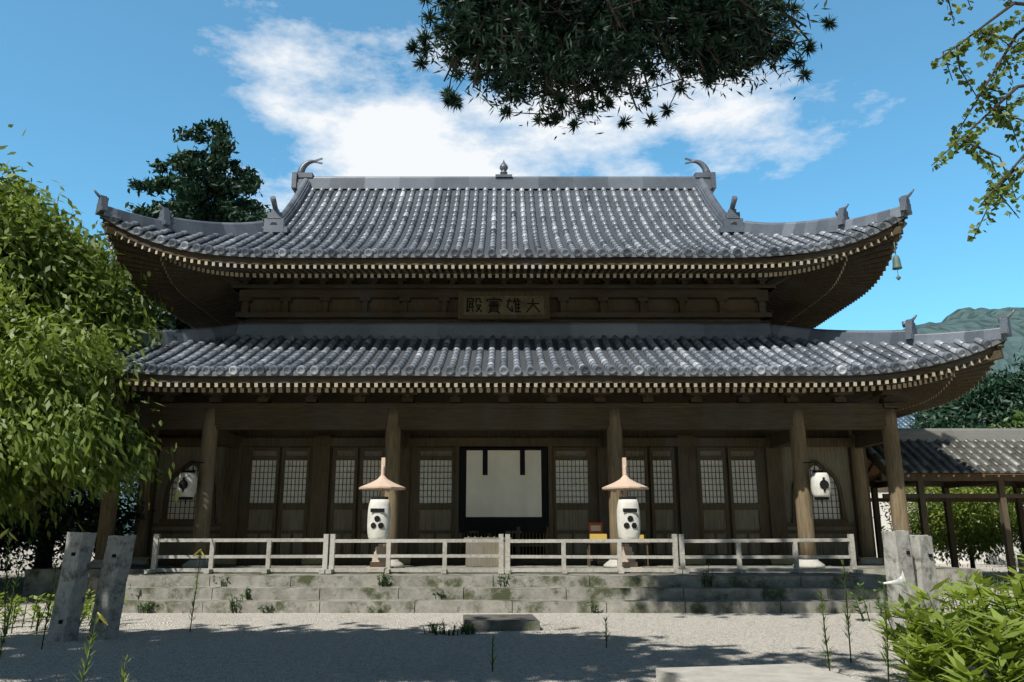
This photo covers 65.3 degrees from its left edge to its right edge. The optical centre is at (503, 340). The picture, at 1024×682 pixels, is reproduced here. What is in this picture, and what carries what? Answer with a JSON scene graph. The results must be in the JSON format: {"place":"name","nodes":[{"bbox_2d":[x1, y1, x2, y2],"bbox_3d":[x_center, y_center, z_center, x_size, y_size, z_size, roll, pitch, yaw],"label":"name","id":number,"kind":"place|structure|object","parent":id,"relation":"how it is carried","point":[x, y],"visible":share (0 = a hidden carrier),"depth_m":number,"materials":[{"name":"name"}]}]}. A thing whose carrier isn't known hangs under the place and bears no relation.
{"place":"outdoors","nodes":[
{"label":"outdoors","id":0,"kind":"place"},
{"bbox_2d":[16,462,139,536],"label":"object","id":1,"kind":"structure","parent":0,"point":[127,526],"depth_m":268.74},
{"bbox_2d":[228,590,242,612],"bbox_3d":[-4.140,4.020,12.344,0.241,0.350,0.277,0,-14,0],"label":"weed","id":2,"kind":"object","parent":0,"point":[234,605],"depth_m":12.30,"materials":[{"name":"plant"}]},
{"bbox_2d":[492,638,492,671],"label":"lily stalk","id":3,"kind":"object","parent":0,"point":[492,654],"visible":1,"depth_m":7.14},
{"bbox_2d":[167,460,839,518],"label":"panels","id":4,"kind":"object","parent":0,"point":[566,493],"depth_m":18.90,"materials":[{"name":"white paper"}]},
{"bbox_2d":[166,460,841,518],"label":"lattice windows","id":5,"kind":"structure","parent":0,"point":[559,472],"depth_m":18.91,"materials":[{"name":"brown wood"}]},
{"bbox_2d":[177,462,830,543],"bbox_3d":[0.000,3.226,15.773,13.750,1.370,2.404,0,-14,0],"label":"paper lantern","id":6,"kind":"object","parent":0,"point":[630,532],"visible":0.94,"depth_m":14.64,"materials":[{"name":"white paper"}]},
{"bbox_2d":[464,296,543,314],"bbox_3d":[0.000,-0.872,19.559,1.960,0.498,0.089,0,-14,0],"label":"sign board","id":7,"kind":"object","parent":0,"point":[524,306],"depth_m":19.55,"materials":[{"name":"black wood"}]},
{"bbox_2d":[466,297,539,312],"bbox_3d":[-0.007,-0.870,19.544,1.804,0.430,0.072,0,-14,0],"label":"sign lettering","id":8,"kind":"object","parent":7,"relation":"attached to","point":[493,305],"visible":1,"depth_m":19.54},
{"bbox_2d":[0,537,1018,681],"bbox_3d":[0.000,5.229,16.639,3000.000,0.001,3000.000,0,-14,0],"label":"ground","id":9,"kind":"structure","parent":0,"point":[316,647],"depth_m":8.61,"materials":[{"name":"grey gravel"}]},
{"bbox_2d":[3,531,8,642],"bbox_3d":[-5.661,2.777,9.103,0.135,1.251,0.013,0,-14,0],"label":"lily stalk","id":10,"kind":"object","parent":9,"relation":"on","point":[5,587],"visible":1,"depth_m":9.09,"materials":[{"name":"plant"}]},
{"bbox_2d":[0,528,17,540],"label":"lily buds","id":11,"kind":"object","parent":10,"relation":"attached to","point":[2,534],"visible":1,"depth_m":9.23,"materials":[{"name":"plant"}]},
{"bbox_2d":[1,529,13,627],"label":"lily leaves","id":12,"kind":"object","parent":9,"relation":"on","point":[4,577],"visible":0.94,"depth_m":9.14,"materials":[{"name":"plant"}]},
{"bbox_2d":[0,562,20,653],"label":"lily stalk","id":13,"kind":"object","parent":9,"relation":"on","point":[10,609],"visible":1,"depth_m":6.94,"materials":[{"name":"plant"}]},
{"bbox_2d":[0,562,22,658],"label":"lily leaves","id":14,"kind":"object","parent":9,"relation":"on","point":[8,607],"visible":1,"depth_m":6.95,"materials":[{"name":"plant"}]},
{"bbox_2d":[41,561,56,648],"bbox_3d":[-4.879,2.830,8.576,0.055,0.900,0.013,0,-14,0],"label":"lily stalk","id":15,"kind":"object","parent":9,"relation":"on","point":[48,610],"visible":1,"depth_m":8.55,"materials":[{"name":"plant"}]},
{"bbox_2d":[40,562,60,633],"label":"lily leaves","id":16,"kind":"object","parent":9,"relation":"on","point":[49,598],"visible":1,"depth_m":8.58,"materials":[{"name":"plant"}]},
{"bbox_2d":[0,589,127,634],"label":"ground cover","id":17,"kind":"object","parent":9,"relation":"on","point":[37,610],"depth_m":10.47,"materials":[{"name":"green plant"}]},
{"bbox_2d":[0,459,138,578],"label":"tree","id":18,"kind":"object","parent":9,"relation":"on","point":[83,503],"depth_m":22.47,"materials":[{"name":"plant"}]},
{"bbox_2d":[47,532,96,641],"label":"stone pillar","id":19,"kind":"structure","parent":9,"relation":"on","point":[64,624],"depth_m":9.21,"materials":[{"name":"grey stone"}]},
{"bbox_2d":[0,124,172,416],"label":"tree","id":20,"kind":"object","parent":9,"relation":"on","point":[66,266],"visible":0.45,"depth_m":16.91,"materials":[{"name":"green plant"}]},
{"bbox_2d":[0,460,172,580],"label":"hedge","id":21,"kind":"object","parent":9,"relation":"on","point":[70,518],"visible":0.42,"depth_m":18.36,"materials":[{"name":"green plant"}]},
{"bbox_2d":[76,611,98,681],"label":"lily leaves","id":22,"kind":"object","parent":9,"relation":"on","point":[87,653],"visible":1,"depth_m":5.92,"materials":[{"name":"plant"}]},
{"bbox_2d":[0,265,177,546],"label":"tree foliage","id":23,"kind":"object","parent":9,"relation":"on","point":[59,420],"visible":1,"depth_m":14.13,"materials":[{"name":"green plant"}]},
{"bbox_2d":[82,612,97,681],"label":"lily stalk","id":24,"kind":"object","parent":9,"relation":"on","point":[90,648],"visible":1,"depth_m":5.92,"materials":[{"name":"plant"}]},
{"bbox_2d":[98,612,107,624],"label":"lily buds","id":25,"kind":"object","parent":24,"relation":"attached to","point":[102,618],"visible":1,"depth_m":6.01,"materials":[{"name":"plant"}]},
{"bbox_2d":[87,535,135,639],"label":"stone pillar","id":26,"kind":"structure","parent":9,"relation":"on","point":[111,585],"depth_m":9.41,"materials":[{"name":"grey stone"}]},
{"bbox_2d":[119,654,129,681],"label":"lily leaves","id":27,"kind":"object","parent":9,"relation":"on","point":[122,671],"visible":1,"depth_m":5.51,"materials":[{"name":"plant"}]},
{"bbox_2d":[135,600,153,612],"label":"step weed leaves","id":28,"kind":"object","parent":9,"relation":"on","point":[147,607],"depth_m":12.29,"materials":[{"name":"plant"}]},
{"bbox_2d":[94,117,270,329],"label":"cedar","id":29,"kind":"object","parent":9,"relation":"on","point":[192,198],"depth_m":43.31,"materials":[{"name":"green plant"}]},
{"bbox_2d":[189,551,200,631],"bbox_3d":[-3.876,3.132,10.046,0.060,1.001,0.013,0,-14,0],"label":"lily stalk","id":30,"kind":"object","parent":9,"relation":"on","point":[195,595],"visible":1,"depth_m":10.02,"materials":[{"name":"plant"}]},
{"bbox_2d":[193,549,205,558],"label":"lily buds","id":31,"kind":"object","parent":30,"relation":"attached to","point":[198,551],"visible":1,"depth_m":10.14,"materials":[{"name":"plant"}]},
{"bbox_2d":[188,549,202,619],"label":"lily leaves","id":32,"kind":"object","parent":9,"relation":"on","point":[199,557],"visible":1,"depth_m":10.07,"materials":[{"name":"plant"}]},
{"bbox_2d":[259,604,272,612],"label":"step weed leaves","id":33,"kind":"object","parent":9,"relation":"on","point":[265,608],"depth_m":12.29,"materials":[{"name":"plant"}]},
{"bbox_2d":[420,617,477,635],"bbox_3d":[-0.659,3.492,9.791,0.795,0.185,0.551,0,-14,0],"label":"grass tuft","id":34,"kind":"object","parent":9,"relation":"on","point":[463,627],"depth_m":9.74,"materials":[{"name":"plant"}]},
{"bbox_2d":[487,635,497,664],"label":"lily leaves","id":35,"kind":"object","parent":9,"relation":"on","point":[495,650],"visible":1,"depth_m":7.15,"materials":[{"name":"plant"}]},
{"bbox_2d":[463,614,539,630],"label":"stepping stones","id":36,"kind":"object","parent":9,"relation":"on","point":[506,622],"visible":0.93,"depth_m":10.10,"materials":[{"name":"grey stone"}]},
{"bbox_2d":[22,562,985,612],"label":"platform","id":37,"kind":"structure","parent":9,"relation":"on","point":[526,592],"depth_m":12.82,"materials":[{"name":"stone"}]},
{"bbox_2d":[212,573,230,586],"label":"step weed leaves","id":38,"kind":"object","parent":37,"relation":"on","point":[223,580],"depth_m":13.26,"materials":[{"name":"plant"}]},
{"bbox_2d":[379,572,391,586],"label":"step weed leaves","id":39,"kind":"object","parent":37,"relation":"on","point":[382,580],"depth_m":13.25,"materials":[{"name":"plant"}]},
{"bbox_2d":[90,557,881,567],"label":"column bases","id":40,"kind":"object","parent":37,"relation":"on","point":[397,563],"depth_m":16.59,"materials":[{"name":"stone"}]},
{"bbox_2d":[94,408,910,559],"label":"columns","id":41,"kind":"structure","parent":40,"relation":"on","point":[801,480],"depth_m":17.10,"materials":[{"name":"brown wood"}]},
{"bbox_2d":[111,388,902,447],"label":"beams","id":42,"kind":"structure","parent":41,"relation":"on","point":[865,423],"depth_m":17.40,"materials":[{"name":"brown wood"}]},
{"bbox_2d":[110,356,994,417],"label":"eave rafters","id":43,"kind":"object","parent":42,"relation":"on","point":[967,378],"visible":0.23,"depth_m":16.75,"materials":[{"name":"brown wood"}]},
{"bbox_2d":[102,340,1003,388],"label":"eave soffit","id":44,"kind":"structure","parent":42,"relation":"on","point":[514,380],"depth_m":16.05,"materials":[{"name":"brown wood"}]},
{"bbox_2d":[98,355,995,414],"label":"rafter ends","id":45,"kind":"object","parent":44,"relation":"attached to","point":[535,385],"visible":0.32,"depth_m":16.60,"materials":[{"name":"brown wood"}]},
{"bbox_2d":[969,350,1003,366],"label":"corner rafters","id":46,"kind":"object","parent":45,"relation":"on","point":[995,355],"visible":0.09,"depth_m":16.12,"materials":[{"name":"brown wood"}]},
{"bbox_2d":[113,338,1005,375],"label":"roof tiles","id":47,"kind":"object","parent":44,"relation":"on","point":[510,359],"visible":0.16,"depth_m":17.43,"materials":[{"name":"tile"}]},
{"bbox_2d":[236,322,770,338],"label":"roof ridge","id":48,"kind":"structure","parent":47,"relation":"on","point":[508,330],"depth_m":19.47,"materials":[{"name":"tile"}]},
{"bbox_2d":[9,309,1015,345],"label":"hip ridges","id":49,"kind":"object","parent":47,"relation":"on","point":[909,335],"visible":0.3,"depth_m":18.00,"materials":[{"name":"tile"}]},
{"bbox_2d":[104,226,902,323],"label":"wooden beams","id":50,"kind":"structure","parent":49,"relation":"on","point":[681,293],"depth_m":19.79,"materials":[{"name":"brown wood"}]},
{"bbox_2d":[108,233,898,328],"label":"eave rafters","id":51,"kind":"object","parent":50,"relation":"on","point":[217,299],"visible":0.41,"depth_m":19.19,"materials":[{"name":"brown wood"}]},
{"bbox_2d":[103,219,904,274],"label":"eave soffit","id":52,"kind":"structure","parent":50,"relation":"on","point":[506,262],"depth_m":17.65,"materials":[{"name":"brown wood"}]},
{"bbox_2d":[102,189,905,257],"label":"roof tiles","id":53,"kind":"object","parent":52,"relation":"on","point":[498,229],"visible":0.2,"depth_m":21.15,"materials":[{"name":"tile"}]},
{"bbox_2d":[100,187,906,261],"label":"roof barrels","id":54,"kind":"object","parent":53,"relation":"on","point":[356,251],"visible":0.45,"depth_m":20.32,"materials":[{"name":"tile"}]},
{"bbox_2d":[93,189,913,236],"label":"hip ridges","id":55,"kind":"object","parent":54,"relation":"on","point":[841,220],"visible":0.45,"depth_m":18.88,"materials":[{"name":"tile"}]},
{"bbox_2d":[105,242,901,279],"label":"wind bells","id":56,"kind":"object","parent":53,"relation":"attached to","point":[896,263],"visible":0.88,"depth_m":17.64,"materials":[{"name":"brown metal"}]},
{"bbox_2d":[262,157,745,233],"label":"roof ridge","id":57,"kind":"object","parent":53,"relation":"on","point":[303,183],"visible":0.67,"depth_m":23.82,"materials":[{"name":"tile"}]},
{"bbox_2d":[107,232,900,328],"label":"rafters","id":58,"kind":"object","parent":52,"relation":"attached to","point":[496,267],"visible":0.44,"depth_m":18.45,"materials":[{"name":"brown wood"}]},
{"bbox_2d":[458,292,549,319],"bbox_3d":[0.000,-0.868,19.604,2.240,0.724,0.179,0,-14,0],"label":"plaque frame","id":59,"kind":"object","parent":50,"relation":"attached to","point":[462,316],"visible":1,"depth_m":19.52,"materials":[{"name":"brown wood"}]},
{"bbox_2d":[105,334,1002,374],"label":"roof barrels","id":60,"kind":"object","parent":47,"relation":"on","point":[246,368],"visible":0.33,"depth_m":17.20,"materials":[{"name":"tile"}]},
{"bbox_2d":[464,536,510,565],"bbox_3d":[-0.350,4.613,17.558,1.020,0.628,0.560,0,-14,0],"label":"offertory box","id":61,"kind":"object","parent":37,"relation":"on","point":[482,547],"visible":0.68,"depth_m":17.32,"materials":[{"name":"brown wood"}]},
{"bbox_2d":[496,571,510,586],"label":"weed","id":62,"kind":"object","parent":37,"relation":"on","point":[506,582],"depth_m":13.27,"materials":[{"name":"plant"}]},
{"bbox_2d":[148,276,858,558],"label":"wall","id":63,"kind":"structure","parent":37,"relation":"on","point":[435,305],"depth_m":19.87,"materials":[{"name":"brown wood"}]},
{"bbox_2d":[144,534,863,573],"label":"railings","id":64,"kind":"object","parent":37,"relation":"on","point":[563,556],"visible":0.98,"depth_m":14.41,"materials":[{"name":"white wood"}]},
{"bbox_2d":[359,458,648,567],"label":"lantern stands","id":65,"kind":"object","parent":37,"relation":"on","point":[624,483],"visible":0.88,"depth_m":14.85,"materials":[{"name":"beige wood"}]},
{"bbox_2d":[132,435,876,563],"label":"wall frames","id":66,"kind":"structure","parent":37,"relation":"on","point":[237,506],"depth_m":18.76,"materials":[{"name":"brown wood"}]},
{"bbox_2d":[149,447,857,558],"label":"wall panels","id":67,"kind":"object","parent":66,"relation":"in","point":[834,460],"visible":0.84,"depth_m":18.71,"materials":[{"name":"brown wood"}]},
{"bbox_2d":[459,447,548,558],"bbox_3d":[0.000,3.859,18.860,2.100,2.700,0.100,0,-14,0],"label":"dark doorway","id":68,"kind":"structure","parent":66,"relation":"attached to","point":[524,547],"depth_m":18.64,"materials":[{"name":"black wood"}]},
{"bbox_2d":[459,448,547,532],"bbox_3d":[0.000,3.487,18.724,2.060,1.960,0.156,0,-14,0],"label":"curtain","id":69,"kind":"object","parent":68,"relation":"hanging from","point":[503,488],"depth_m":18.72,"materials":[{"name":"white fabric"}]},
{"bbox_2d":[132,558,883,563],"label":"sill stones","id":70,"kind":"object","parent":37,"relation":"on","point":[408,561],"visible":0.42,"depth_m":18.28,"materials":[{"name":"stone"}]},
{"bbox_2d":[587,542,649,566],"bbox_3d":[2.465,4.619,17.351,1.370,0.518,0.420,0,-14,0],"label":"side table","id":71,"kind":"object","parent":37,"relation":"on","point":[589,560],"visible":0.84,"depth_m":17.45,"materials":[{"name":"brown wood"}]},
{"bbox_2d":[589,534,643,538],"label":"table boxes","id":72,"kind":"object","parent":71,"relation":"on","point":[597,536],"visible":0.43,"depth_m":17.30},
{"bbox_2d":[589,523,602,533],"bbox_3d":[2.360,4.125,17.568,0.980,0.260,0.028,0,-14,0],"label":"table sign","id":73,"kind":"object","parent":72,"relation":"on","point":[595,532],"depth_m":17.56,"materials":[{"name":"wood"}]},
{"bbox_2d":[700,564,713,586],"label":"weed","id":74,"kind":"object","parent":37,"relation":"on","point":[711,577],"depth_m":13.24,"materials":[{"name":"plant"}]},
{"bbox_2d":[588,599,600,612],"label":"step weed leaves","id":75,"kind":"object","parent":9,"relation":"on","point":[594,604],"depth_m":12.27,"materials":[{"name":"plant"}]},
{"bbox_2d":[602,616,610,643],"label":"lily leaves","id":76,"kind":"object","parent":9,"relation":"on","point":[606,630],"visible":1,"depth_m":8.61,"materials":[{"name":"plant"}]},
{"bbox_2d":[656,663,864,681],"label":"stone slab","id":77,"kind":"structure","parent":9,"relation":"on","point":[802,672],"depth_m":5.96,"materials":[{"name":"grey stone"}]},
{"bbox_2d":[817,588,832,666],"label":"lily leaves","id":78,"kind":"object","parent":9,"relation":"on","point":[822,605],"visible":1,"depth_m":6.82,"materials":[{"name":"plant"}]},
{"bbox_2d":[820,590,830,670],"bbox_3d":[2.741,2.498,6.804,0.032,0.720,0.013,0,-14,0],"label":"lily stalk","id":79,"kind":"object","parent":9,"relation":"on","point":[825,633],"visible":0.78,"depth_m":6.80,"materials":[{"name":"plant"}]},
{"bbox_2d":[839,559,854,642],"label":"lily leaves","id":80,"kind":"object","parent":9,"relation":"on","point":[848,623],"visible":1,"depth_m":7.70,"materials":[{"name":"plant"}]},
{"bbox_2d":[843,559,851,662],"bbox_3d":[3.308,2.596,7.706,0.030,0.950,0.013,0,-14,0],"label":"lily stalk","id":81,"kind":"object","parent":9,"relation":"on","point":[847,615],"visible":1,"depth_m":7.69,"materials":[{"name":"plant"}]},
{"bbox_2d":[879,584,892,670],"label":"lily leaves","id":82,"kind":"object","parent":9,"relation":"on","point":[886,647],"visible":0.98,"depth_m":6.42,"materials":[{"name":"plant"}]},
{"bbox_2d":[883,583,889,681],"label":"lily stalk","id":83,"kind":"object","parent":9,"relation":"on","point":[886,638],"visible":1,"depth_m":6.42,"materials":[{"name":"plant"}]},
{"bbox_2d":[883,570,907,591],"bbox_3d":[3.188,1.942,6.459,0.185,0.177,0.160,0,-14,0],"label":"lily flower","id":84,"kind":"object","parent":83,"relation":"attached to","point":[900,580],"visible":1,"depth_m":6.46,"materials":[{"name":"plant"}]},
{"bbox_2d":[881,530,918,637],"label":"stone pillar","id":85,"kind":"structure","parent":9,"relation":"on","point":[897,547],"depth_m":9.27,"materials":[{"name":"grey stone"}]},
{"bbox_2d":[909,535,942,638],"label":"stone pillar","id":86,"kind":"structure","parent":9,"relation":"on","point":[925,573],"depth_m":9.49,"materials":[{"name":"grey stone"}]},
{"bbox_2d":[847,571,1023,621],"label":"ground cover","id":87,"kind":"object","parent":9,"relation":"on","point":[859,598],"depth_m":11.17,"materials":[{"name":"green plant"}]},
{"bbox_2d":[865,448,1023,585],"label":"corridor frame","id":88,"kind":"object","parent":9,"relation":"on","point":[946,482],"visible":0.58,"depth_m":19.21,"materials":[{"name":"brown wood"}]},
{"bbox_2d":[866,428,1023,472],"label":"corridor roof","id":89,"kind":"structure","parent":88,"relation":"on","point":[962,450],"depth_m":19.64,"materials":[{"name":"grey tile"}]},
{"bbox_2d":[866,457,1023,479],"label":"corridor underside","id":90,"kind":"object","parent":89,"relation":"attached to","point":[874,471],"visible":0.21,"depth_m":18.65,"materials":[{"name":"wood"}]},
{"bbox_2d":[869,569,1023,681],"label":"bush","id":91,"kind":"object","parent":9,"relation":"on","point":[959,637],"depth_m":5.70,"materials":[{"name":"green plant"}]},
{"bbox_2d":[879,487,1023,571],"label":"bright shrub","id":92,"kind":"object","parent":9,"relation":"on","point":[976,524],"depth_m":22.58,"materials":[{"name":"green plant"}]},
{"bbox_2d":[958,407,1023,503],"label":"tree","id":93,"kind":"object","parent":9,"relation":"on","point":[1020,418],"visible":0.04,"depth_m":27.45,"materials":[{"name":"plant"}]},
{"bbox_2d":[1004,551,1023,614],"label":"bush leaves","id":94,"kind":"object","parent":9,"relation":"on","point":[1014,572],"depth_m":8.66,"materials":[{"name":"plant"}]},
{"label":"pine wood","id":95,"kind":"object","parent":9,"relation":"on","visible":0},
{"bbox_2d":[905,347,1023,427],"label":"forested hill","id":96,"kind":"structure","parent":95,"relation":"attached to","point":[985,400],"depth_m":37.77,"materials":[{"name":"green plant"}]},
{"bbox_2d":[0,0,1023,329],"label":"sky","id":97,"kind":"structure","parent":0,"point":[98,90],"materials":[{"name":"blue"}]},
{"bbox_2d":[409,0,828,139],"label":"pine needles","id":98,"kind":"object","parent":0,"point":[550,58],"visible":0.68,"depth_m":9.63,"materials":[{"name":"green plant"}]},
{"bbox_2d":[418,0,704,132],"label":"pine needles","id":99,"kind":"object","parent":98,"relation":"on","point":[601,28],"visible":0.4,"depth_m":9.55,"materials":[{"name":"green plant"}]},
{"bbox_2d":[427,0,689,119],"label":"pine bough","id":100,"kind":"object","parent":99,"relation":"on","point":[608,3],"visible":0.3,"depth_m":9.49,"materials":[{"name":"green plant"}]},
{"bbox_2d":[404,0,590,125],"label":"pine needles","id":101,"kind":"object","parent":100,"relation":"attached to","point":[454,102],"visible":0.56,"depth_m":9.31,"materials":[{"name":"green plant"}]},
{"bbox_2d":[430,0,559,115],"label":"branches","id":102,"kind":"object","parent":101,"relation":"on","point":[454,64],"visible":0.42,"depth_m":9.47,"materials":[{"name":"green plant"}]},
{"bbox_2d":[623,0,838,118],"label":"pine needles","id":103,"kind":"object","parent":100,"relation":"attached to","point":[722,12],"visible":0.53,"depth_m":9.77,"materials":[{"name":"green plant"}]},
{"bbox_2d":[631,0,808,109],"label":"pine bough","id":104,"kind":"object","parent":103,"relation":"on","point":[743,3],"visible":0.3,"depth_m":9.91,"materials":[{"name":"green plant"}]},
{"bbox_2d":[869,487,1008,492],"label":"rafter ends","id":105,"kind":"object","parent":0,"point":[883,490],"depth_m":42.22,"materials":[{"name":"brown wood"}]},
{"bbox_2d":[897,412,919,427],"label":"hall roof","id":106,"kind":"structure","parent":105,"relation":"on","point":[903,422],"depth_m":44.96,"materials":[{"name":"blue tile"}]},
{"bbox_2d":[870,493,1023,563],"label":"white wall","id":107,"kind":"structure","parent":0,"point":[884,522],"depth_m":32.15,"materials":[{"name":"white paint"}]},
{"bbox_2d":[903,307,1023,376],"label":"hill","id":108,"kind":"structure","parent":0,"point":[966,319],"depth_m":280.54,"materials":[{"name":"green plant"}]},
{"bbox_2d":[930,0,1023,241],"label":"ginkgo","id":109,"kind":"object","parent":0,"point":[1000,119],"depth_m":7.71,"materials":[{"name":"green plant"}]},
{"bbox_2d":[1017,555,1023,580],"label":"shrub","id":110,"kind":"object","parent":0,"point":[1021,571],"visible":0.67,"depth_m":18.49,"materials":[{"name":"plant"}]}
]}

